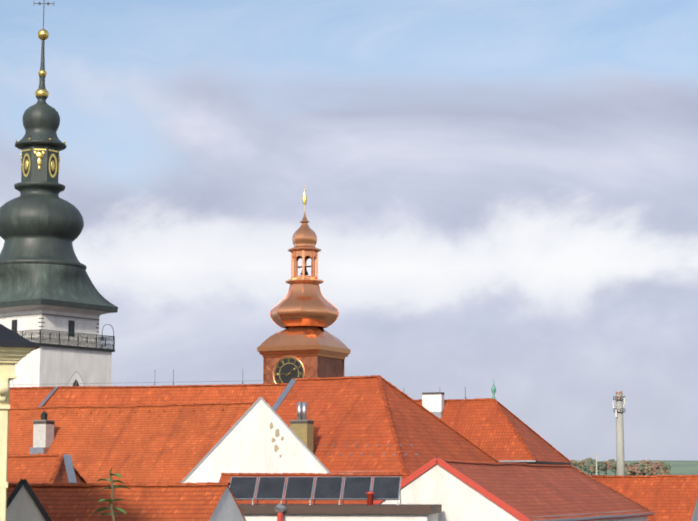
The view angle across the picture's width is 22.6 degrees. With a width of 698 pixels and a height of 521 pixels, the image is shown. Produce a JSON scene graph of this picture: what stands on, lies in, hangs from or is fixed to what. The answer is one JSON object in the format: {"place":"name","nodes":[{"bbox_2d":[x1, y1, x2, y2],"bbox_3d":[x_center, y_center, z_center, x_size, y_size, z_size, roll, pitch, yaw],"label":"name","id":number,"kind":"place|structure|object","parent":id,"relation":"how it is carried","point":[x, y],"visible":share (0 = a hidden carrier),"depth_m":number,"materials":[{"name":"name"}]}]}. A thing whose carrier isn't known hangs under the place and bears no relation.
{"place":"outdoors","nodes":[
{"label":"outdoors","id":0,"kind":"place"},
{"bbox_2d":[7,453,87,483],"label":"hip roof","id":1,"kind":"structure","parent":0,"point":[40,468],"depth_m":69.47,"materials":[{"name":"tile"}]},
{"bbox_2d":[7,482,245,520],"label":"roof","id":2,"kind":"structure","parent":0,"point":[200,501],"depth_m":60.03,"materials":[{"name":"tile"}]},
{"bbox_2d":[6,479,51,520],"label":"gable","id":3,"kind":"structure","parent":2,"relation":"on","point":[24,503],"depth_m":57.20,"materials":[{"name":"paint"}]},
{"bbox_2d":[8,401,266,483],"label":"house roof","id":4,"kind":"structure","parent":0,"point":[162,443],"depth_m":108.98,"materials":[{"name":"tile"}]},
{"bbox_2d":[9,369,287,407],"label":"roof","id":5,"kind":"structure","parent":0,"point":[23,397],"depth_m":151.74,"materials":[{"name":"tile"}]},
{"bbox_2d":[0,0,697,460],"label":"sky","id":6,"kind":"structure","parent":0,"point":[505,192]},
{"bbox_2d":[272,375,500,473],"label":"house roof","id":7,"kind":"structure","parent":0,"point":[378,424],"depth_m":119.99,"materials":[{"name":"tile"}]},
{"bbox_2d":[414,379,571,464],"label":"house roof","id":8,"kind":"structure","parent":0,"point":[496,429],"depth_m":133.16,"materials":[{"name":"tile"}]},
{"bbox_2d":[373,457,654,520],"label":"house","id":9,"kind":"structure","parent":0,"point":[474,491],"depth_m":91.75,"materials":[{"name":"tile"}]},
{"bbox_2d":[581,460,697,475],"bbox_3d":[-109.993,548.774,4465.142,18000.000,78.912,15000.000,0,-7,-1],"label":"terrain","id":10,"kind":"structure","parent":0,"point":[681,467],"depth_m":3053.05,"materials":[{"name":"green plant"}]},
{"bbox_2d":[0,324,39,520],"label":"building","id":11,"kind":"structure","parent":10,"relation":"on","point":[15,348],"depth_m":49.41,"materials":[{"name":"paint"}]},
{"bbox_2d":[92,468,129,520],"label":"plant shoot","id":12,"kind":"object","parent":10,"relation":"on","point":[111,500],"visible":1,"depth_m":6.91,"materials":[{"name":"green plant"}]},
{"bbox_2d":[613,391,624,475],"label":"factory chimney","id":13,"kind":"object","parent":10,"relation":"on","point":[620,403],"visible":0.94,"depth_m":618.75,"materials":[{"name":"concrete"}]},
{"bbox_2d":[570,458,670,475],"bbox_3d":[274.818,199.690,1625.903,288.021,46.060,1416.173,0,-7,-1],"label":"distant trees","id":14,"kind":"object","parent":10,"relation":"on","point":[642,467],"visible":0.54,"depth_m":1602.74,"materials":[{"name":"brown plant"}]},
{"bbox_2d":[589,475,697,520],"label":"house roof","id":15,"kind":"structure","parent":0,"point":[669,497],"depth_m":117.28,"materials":[{"name":"tile"}]},
{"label":"town pavement","id":16,"kind":"structure","parent":0,"visible":0},
{"bbox_2d":[0,0,117,386],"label":"church tower","id":17,"kind":"structure","parent":16,"relation":"on","point":[55,303],"depth_m":182.42,"materials":[{"name":"metal"}]},
{"bbox_2d":[180,397,329,482],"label":"gable wall","id":18,"kind":"structure","parent":16,"relation":"on","point":[260,436],"depth_m":99.37,"materials":[{"name":"paint"}]},
{"bbox_2d":[257,190,350,383],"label":"clock tower","id":19,"kind":"structure","parent":16,"relation":"on","point":[304,312],"depth_m":173.43,"materials":[{"name":"brown metal"}]},
{"bbox_2d":[219,473,411,503],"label":"roof","id":20,"kind":"structure","parent":16,"relation":"on","point":[225,477],"depth_m":94.75,"materials":[{"name":"tile"}]},
{"bbox_2d":[238,504,441,520],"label":"building","id":21,"kind":"structure","parent":16,"relation":"on","point":[352,512],"depth_m":82.13,"materials":[{"name":"paint"}]},
{"bbox_2d":[274,504,285,520],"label":"turbine vent","id":22,"kind":"object","parent":21,"relation":"on","point":[279,509],"visible":1,"depth_m":82.14,"materials":[{"name":"red metal"}]},
{"bbox_2d":[229,477,400,504],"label":"solar panels","id":23,"kind":"object","parent":21,"relation":"on","point":[325,488],"visible":0.92,"depth_m":83.85,"materials":[{"name":"glass"}]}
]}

